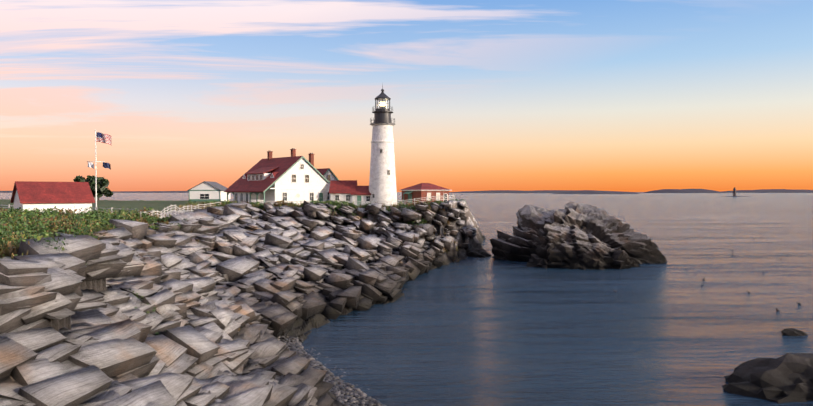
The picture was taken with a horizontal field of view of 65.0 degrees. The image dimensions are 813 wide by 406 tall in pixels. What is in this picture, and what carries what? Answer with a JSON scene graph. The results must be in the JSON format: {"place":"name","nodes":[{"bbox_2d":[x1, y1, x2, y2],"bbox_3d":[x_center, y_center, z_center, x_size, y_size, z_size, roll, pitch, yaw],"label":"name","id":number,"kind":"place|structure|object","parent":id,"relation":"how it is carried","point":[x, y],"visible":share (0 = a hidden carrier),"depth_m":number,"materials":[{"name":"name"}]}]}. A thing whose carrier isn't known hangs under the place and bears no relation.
{"place":"outdoors","nodes":[
{"label":"outdoors","id":0,"kind":"place"},
{"bbox_2d":[0,191,188,192],"bbox_3d":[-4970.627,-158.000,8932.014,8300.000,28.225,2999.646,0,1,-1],"label":"shore","id":1,"kind":"structure","parent":0,"point":[130,191],"depth_m":7981.09,"materials":[{"name":"grey"}]},
{"bbox_2d":[0,198,485,341],"bbox_3d":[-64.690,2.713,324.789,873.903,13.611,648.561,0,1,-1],"label":"headland terrain","id":2,"kind":"structure","parent":0,"point":[300,328],"depth_m":112.77,"materials":[{"name":"grey stone"}]},
{"bbox_2d":[10,181,94,213],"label":"garage shed","id":3,"kind":"structure","parent":2,"relation":"on","point":[31,195],"depth_m":76.68,"materials":[{"name":"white paint"}]},
{"bbox_2d":[0,204,152,215],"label":"lawn fence","id":4,"kind":"object","parent":2,"relation":"on","point":[9,205],"visible":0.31,"depth_m":84.22,"materials":[{"name":"paint"}]},
{"bbox_2d":[73,175,113,198],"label":"trees","id":5,"kind":"object","parent":2,"relation":"on","point":[102,184],"visible":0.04,"depth_m":193.98,"materials":[{"name":"green plant"}]},
{"bbox_2d":[87,130,111,209],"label":"flagpole","id":6,"kind":"object","parent":2,"relation":"on","point":[102,138],"visible":0.98,"depth_m":99.07,"materials":[{"name":"white metal"}]},
{"bbox_2d":[140,202,218,217],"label":"fence","id":7,"kind":"object","parent":2,"relation":"on","point":[187,208],"visible":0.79,"depth_m":92.44,"materials":[{"name":"paint"}]},
{"bbox_2d":[187,181,230,200],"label":"white building","id":8,"kind":"structure","parent":2,"relation":"on","point":[207,191],"depth_m":166.12,"materials":[{"name":"paint"}]},
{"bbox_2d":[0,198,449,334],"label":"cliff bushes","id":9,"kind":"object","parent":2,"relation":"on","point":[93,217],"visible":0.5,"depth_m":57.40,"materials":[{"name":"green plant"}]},
{"bbox_2d":[0,199,459,330],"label":"dry grass tufts","id":10,"kind":"object","parent":2,"relation":"on","point":[12,251],"visible":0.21,"depth_m":64.22,"materials":[{"name":"green plant"}]},
{"bbox_2d":[0,200,476,405],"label":"rock blocks","id":11,"kind":"object","parent":2,"relation":"on","point":[245,267],"visible":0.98,"depth_m":33.86,"materials":[{"name":"grey stone"}]},
{"bbox_2d":[224,148,338,204],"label":"keepers house","id":12,"kind":"structure","parent":2,"relation":"on","point":[293,177],"depth_m":128.28,"materials":[{"name":"white paint"}]},
{"bbox_2d":[277,334,385,405],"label":"beach pebbles","id":13,"kind":"object","parent":2,"relation":"on","point":[347,394],"visible":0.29,"depth_m":37.98,"materials":[{"name":"grey gravel"}]},
{"bbox_2d":[329,180,356,202],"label":"link building","id":14,"kind":"structure","parent":2,"relation":"on","point":[341,189],"depth_m":129.93,"materials":[{"name":"red"}]},
{"bbox_2d":[261,195,454,204],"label":"fence","id":15,"kind":"object","parent":2,"relation":"on","point":[414,202],"visible":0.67,"depth_m":120.06,"materials":[{"name":"paint"}]},
{"bbox_2d":[351,186,370,204],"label":"link building","id":16,"kind":"structure","parent":2,"relation":"on","point":[362,193],"depth_m":129.23,"materials":[{"name":"white paint"}]},
{"bbox_2d":[369,85,396,205],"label":"lighthouse tower","id":17,"kind":"structure","parent":2,"relation":"on","point":[382,182],"depth_m":128.65,"materials":[{"name":"white paint"}]},
{"bbox_2d":[467,248,491,256],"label":"cliff foot rock","id":18,"kind":"object","parent":2,"relation":"on","point":[477,252],"visible":0.27,"depth_m":115.48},
{"bbox_2d":[0,192,812,405],"bbox_3d":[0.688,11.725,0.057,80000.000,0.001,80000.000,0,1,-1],"label":"sea water","id":19,"kind":"structure","parent":0,"point":[487,331],"depth_m":59.54,"materials":[{"name":"blue liquid"}]},
{"bbox_2d":[449,190,640,192],"bbox_3d":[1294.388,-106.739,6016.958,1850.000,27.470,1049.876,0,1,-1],"label":"coastline","id":20,"kind":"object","parent":19,"relation":"on","point":[518,191],"depth_m":5711.14,"materials":[{"name":"grey"}]},
{"bbox_2d":[490,202,667,269],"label":"rock island","id":21,"kind":"structure","parent":19,"relation":"in","point":[589,236],"depth_m":106.21,"materials":[{"name":"grey stone"}]},
{"bbox_2d":[526,254,557,268],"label":"offshore rock","id":22,"kind":"object","parent":21,"relation":"on","point":[535,261],"visible":0.31,"depth_m":99.58,"materials":[{"name":"grey stone"}]},
{"bbox_2d":[565,263,586,269],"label":"offshore rock","id":23,"kind":"object","parent":21,"relation":"on","point":[574,266],"visible":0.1,"depth_m":96.67,"materials":[{"name":"grey stone"}]},
{"bbox_2d":[633,257,647,263],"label":"rock","id":24,"kind":"object","parent":21,"relation":"on","point":[640,260],"visible":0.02,"depth_m":104.59,"materials":[{"name":"grey stone"}]},
{"bbox_2d":[723,187,747,196],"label":"distant lighthouse","id":25,"kind":"object","parent":19,"relation":"in","point":[734,192],"visible":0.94,"depth_m":1527.26,"materials":[{"name":"grey"}]},
{"bbox_2d":[723,353,812,403],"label":"sea rock","id":26,"kind":"object","parent":19,"relation":"in","point":[786,378],"visible":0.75,"depth_m":37.06,"materials":[{"name":"grey stone"}]},
{"bbox_2d":[781,328,807,335],"bbox_3d":[31.845,11.183,52.441,2.915,1.722,1.860,0,1,-1],"label":"sea rock","id":27,"kind":"object","parent":19,"relation":"in","point":[790,332],"visible":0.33,"depth_m":52.16,"materials":[{"name":"grey stone"}]},
{"bbox_2d":[0,0,812,191],"label":"sky","id":28,"kind":"structure","parent":0,"point":[485,95],"materials":[{"name":"blue"}]},
{"bbox_2d":[401,183,449,204],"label":"small building","id":29,"kind":"structure","parent":0,"point":[423,190],"depth_m":133.51,"materials":[{"name":"red brick"}]},
{"bbox_2d":[554,190,637,193],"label":"island","id":30,"kind":"structure","parent":0,"point":[591,192],"depth_m":3384.68,"materials":[{"name":"grey"}]},
{"bbox_2d":[643,189,723,192],"bbox_3d":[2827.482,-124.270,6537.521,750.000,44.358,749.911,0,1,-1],"label":"island","id":31,"kind":"structure","parent":0,"point":[683,191],"depth_m":6319.85,"materials":[{"name":"grey"}]},
{"bbox_2d":[613,250,800,310],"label":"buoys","id":32,"kind":"object","parent":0,"point":[746,290],"visible":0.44,"depth_m":79.24},
{"bbox_2d":[721,189,812,192],"bbox_3d":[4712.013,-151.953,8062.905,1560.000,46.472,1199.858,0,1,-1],"label":"island","id":33,"kind":"structure","parent":0,"point":[774,191],"depth_m":7710.77,"materials":[{"name":"grey"}]}
]}

